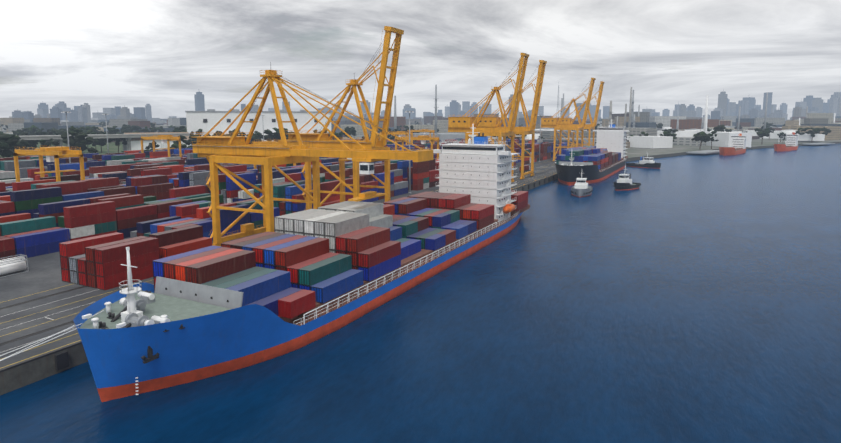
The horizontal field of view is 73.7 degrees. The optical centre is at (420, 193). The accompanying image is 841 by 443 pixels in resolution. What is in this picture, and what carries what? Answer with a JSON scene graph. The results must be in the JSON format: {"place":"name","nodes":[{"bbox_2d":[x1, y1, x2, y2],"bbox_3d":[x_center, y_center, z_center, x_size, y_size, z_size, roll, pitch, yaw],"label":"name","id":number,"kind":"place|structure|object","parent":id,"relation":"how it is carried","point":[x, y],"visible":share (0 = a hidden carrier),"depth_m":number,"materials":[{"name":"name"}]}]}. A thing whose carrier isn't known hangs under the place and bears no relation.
{"place":"outdoors","nodes":[
{"label":"outdoors","id":0,"kind":"place"},
{"bbox_2d":[0,142,122,157],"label":"park ground","id":1,"kind":"structure","parent":0,"point":[113,147],"depth_m":631.57,"materials":[{"name":"green plant"}]},
{"bbox_2d":[19,133,189,154],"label":"elevated expressway","id":2,"kind":"structure","parent":1,"relation":"on","point":[128,137],"depth_m":502.53,"materials":[{"name":"grey concrete"}]},
{"bbox_2d":[102,114,108,152],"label":"light mast","id":3,"kind":"object","parent":1,"relation":"on","point":[106,132],"visible":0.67,"depth_m":362.82,"materials":[{"name":"grey metal"}]},
{"bbox_2d":[124,132,190,149],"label":"warehouse","id":4,"kind":"structure","parent":1,"relation":"on","point":[135,143],"depth_m":526.72,"materials":[{"name":"white paint"}]},
{"bbox_2d":[0,124,419,157],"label":"park trees","id":5,"kind":"object","parent":1,"relation":"on","point":[77,141],"visible":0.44,"depth_m":539.36,"materials":[{"name":"green plant"}]},
{"bbox_2d":[185,109,331,140],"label":"white warehouse","id":6,"kind":"structure","parent":1,"relation":"on","point":[207,120],"depth_m":596.48,"materials":[{"name":"paint"}]},
{"bbox_2d":[0,158,556,369],"bbox_3d":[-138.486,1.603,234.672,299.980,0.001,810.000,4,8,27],"label":"terminal pavement","id":7,"kind":"structure","parent":0,"point":[42,274],"depth_m":100.75,"materials":[{"name":"concrete"}]},
{"bbox_2d":[0,254,28,277],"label":"tank containers","id":8,"kind":"object","parent":7,"relation":"on","point":[13,264],"visible":1,"depth_m":118.60,"materials":[{"name":"white metal"}]},
{"bbox_2d":[13,146,84,181],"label":"yard gantry","id":9,"kind":"object","parent":7,"relation":"on","point":[53,154],"visible":0.56,"depth_m":186.18,"materials":[{"name":"metal"}]},
{"bbox_2d":[61,111,70,162],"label":"light mast","id":10,"kind":"object","parent":7,"relation":"on","point":[67,132],"visible":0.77,"depth_m":259.41,"materials":[{"name":"grey metal"}]},
{"bbox_2d":[141,135,181,156],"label":"yard gantry","id":11,"kind":"object","parent":7,"relation":"on","point":[164,138],"visible":0.56,"depth_m":333.60,"materials":[{"name":"metal"}]},
{"bbox_2d":[253,139,295,168],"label":"yard gantry","id":12,"kind":"object","parent":7,"relation":"on","point":[270,142],"visible":0.21,"depth_m":254.32,"materials":[{"name":"metal"}]},
{"bbox_2d":[0,138,566,289],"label":"shipping containers","id":13,"kind":"object","parent":7,"relation":"on","point":[156,204],"visible":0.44,"depth_m":165.48,"materials":[{"name":"metal"}]},
{"bbox_2d":[190,70,432,246],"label":"quay crane","id":14,"kind":"object","parent":7,"relation":"on","point":[221,148],"visible":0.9,"depth_m":135.00,"materials":[{"name":"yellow metal"}]},
{"bbox_2d":[284,26,403,209],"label":"quay crane","id":15,"kind":"object","parent":7,"relation":"on","point":[322,139],"visible":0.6,"depth_m":166.66,"materials":[{"name":"yellow metal"}]},
{"bbox_2d":[380,131,411,144],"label":"yard gantry","id":16,"kind":"object","parent":7,"relation":"on","point":[400,133],"visible":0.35,"depth_m":440.04,"materials":[{"name":"metal"}]},
{"bbox_2d":[405,111,413,193],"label":"light mast","id":17,"kind":"object","parent":7,"relation":"on","point":[409,192],"visible":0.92,"depth_m":245.10,"materials":[{"name":"grey metal"}]},
{"bbox_2d":[395,135,438,158],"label":"yard gantry","id":18,"kind":"object","parent":7,"relation":"on","point":[423,138],"visible":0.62,"depth_m":321.87,"materials":[{"name":"metal"}]},
{"bbox_2d":[408,129,434,144],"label":"yard gantry","id":19,"kind":"object","parent":7,"relation":"on","point":[426,130],"visible":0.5,"depth_m":531.52,"materials":[{"name":"metal"}]},
{"bbox_2d":[448,53,528,182],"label":"quay crane","id":20,"kind":"object","parent":7,"relation":"on","point":[461,124],"visible":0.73,"depth_m":276.77,"materials":[{"name":"yellow metal"}]},
{"bbox_2d":[475,60,546,179],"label":"quay crane","id":21,"kind":"object","parent":7,"relation":"on","point":[491,122],"visible":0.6,"depth_m":309.04,"materials":[{"name":"yellow metal"}]},
{"bbox_2d":[538,115,542,161],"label":"light mast","id":22,"kind":"object","parent":7,"relation":"on","point":[540,136],"visible":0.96,"depth_m":431.38,"materials":[{"name":"grey metal"}]},
{"bbox_2d":[541,78,595,160],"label":"quay crane","id":23,"kind":"object","parent":7,"relation":"on","point":[552,122],"visible":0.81,"depth_m":435.09,"materials":[{"name":"yellow metal"}]},
{"bbox_2d":[557,81,604,148],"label":"quay crane","id":24,"kind":"object","parent":7,"relation":"on","point":[569,121],"visible":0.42,"depth_m":476.46,"materials":[{"name":"yellow metal"}]},
{"bbox_2d":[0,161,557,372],"bbox_3d":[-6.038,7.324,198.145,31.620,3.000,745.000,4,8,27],"label":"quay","id":25,"kind":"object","parent":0,"point":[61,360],"visible":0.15,"depth_m":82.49,"materials":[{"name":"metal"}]},
{"bbox_2d":[0,310,103,360],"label":"mooring lines","id":26,"kind":"object","parent":25,"relation":"on","point":[41,341],"visible":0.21,"depth_m":67.78,"materials":[{"name":"fabric"}]},
{"bbox_2d":[0,144,840,442],"bbox_3d":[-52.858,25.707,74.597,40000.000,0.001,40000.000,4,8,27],"label":"river water","id":27,"kind":"structure","parent":0,"point":[694,298],"depth_m":87.43,"materials":[{"name":"blue liquid"}]},
{"bbox_2d":[73,124,529,401],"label":"container ship","id":28,"kind":"object","parent":27,"relation":"on","point":[168,332],"visible":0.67,"depth_m":80.01,"materials":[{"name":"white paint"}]},
{"bbox_2d":[152,190,527,318],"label":"shipping containers","id":29,"kind":"object","parent":28,"relation":"on","point":[295,264],"visible":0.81,"depth_m":104.95,"materials":[{"name":"metal"}]},
{"bbox_2d":[571,174,592,196],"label":"tugboat","id":30,"kind":"object","parent":27,"relation":"in","point":[581,188],"visible":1,"depth_m":261.68,"materials":[{"name":"grey metal"}]},
{"bbox_2d":[555,119,629,185],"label":"cargo ship","id":31,"kind":"object","parent":27,"relation":"on","point":[611,138],"visible":0.75,"depth_m":343.58,"materials":[{"name":"white paint"}]},
{"bbox_2d":[556,146,620,170],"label":"shipping containers","id":32,"kind":"object","parent":31,"relation":"on","point":[600,158],"visible":0.88,"depth_m":326.08,"materials":[{"name":"blue metal"}]},
{"bbox_2d":[613,166,640,189],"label":"tug","id":33,"kind":"object","parent":27,"relation":"in","point":[624,181],"visible":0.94,"depth_m":284.03,"materials":[{"name":"white paint"}]},
{"bbox_2d":[626,154,660,168],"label":"tugboat","id":34,"kind":"object","parent":27,"relation":"in","point":[647,162],"visible":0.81,"depth_m":413.16,"materials":[{"name":"white paint"}]},
{"bbox_2d":[719,131,747,155],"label":"ship","id":35,"kind":"object","parent":27,"relation":"on","point":[738,143],"visible":0.85,"depth_m":591.87,"materials":[{"name":"white paint"}]},
{"bbox_2d":[774,132,798,150],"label":"ship","id":36,"kind":"object","parent":27,"relation":"in","point":[791,144],"visible":0.85,"depth_m":657.65,"materials":[{"name":"white paint"}]},
{"bbox_2d":[0,134,840,395],"bbox_3d":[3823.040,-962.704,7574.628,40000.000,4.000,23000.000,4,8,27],"label":"quay wall","id":37,"kind":"structure","parent":0,"point":[18,377],"depth_m":81.25,"materials":[{"name":"grey concrete"}]},
{"bbox_2d":[1,135,394,157],"bbox_3d":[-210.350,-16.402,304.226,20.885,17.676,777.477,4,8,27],"label":"tree row","id":38,"kind":"object","parent":37,"relation":"on","point":[94,150],"visible":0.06,"depth_m":381.35,"materials":[{"name":"green plant"}]},
{"bbox_2d":[0,119,775,151],"bbox_3d":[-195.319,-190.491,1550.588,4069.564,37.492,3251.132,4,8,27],"label":"city trees","id":39,"kind":"object","parent":37,"relation":"on","point":[22,143],"visible":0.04,"depth_m":462.93,"materials":[{"name":"green plant"}]},
{"bbox_2d":[0,89,840,147],"bbox_3d":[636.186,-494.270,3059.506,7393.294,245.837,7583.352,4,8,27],"label":"city buildings","id":40,"kind":"structure","parent":37,"relation":"on","point":[820,113],"depth_m":2002.20,"materials":[{"name":"grey concrete"}]},
{"bbox_2d":[390,122,830,148],"bbox_3d":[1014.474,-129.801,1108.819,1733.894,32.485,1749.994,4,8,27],"label":"bank trees","id":41,"kind":"object","parent":37,"relation":"on","point":[701,136],"visible":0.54,"depth_m":772.29,"materials":[{"name":"green plant"}]},
{"bbox_2d":[394,85,835,153],"bbox_3d":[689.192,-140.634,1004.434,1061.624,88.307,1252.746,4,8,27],"label":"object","id":42,"kind":"structure","parent":37,"relation":"on","point":[724,138],"depth_m":707.87,"materials":[{"name":"white paint"}]},
{"bbox_2d":[0,0,840,118],"label":"sky","id":43,"kind":"structure","parent":0,"point":[101,54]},
{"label":"terminal trucks","id":44,"kind":"object","parent":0,"visible":0},
{"bbox_2d":[274,165,528,231],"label":"truck containers","id":45,"kind":"object","parent":44,"relation":"on","point":[526,167],"visible":0.1,"depth_m":195.77,"materials":[{"name":"metal"}]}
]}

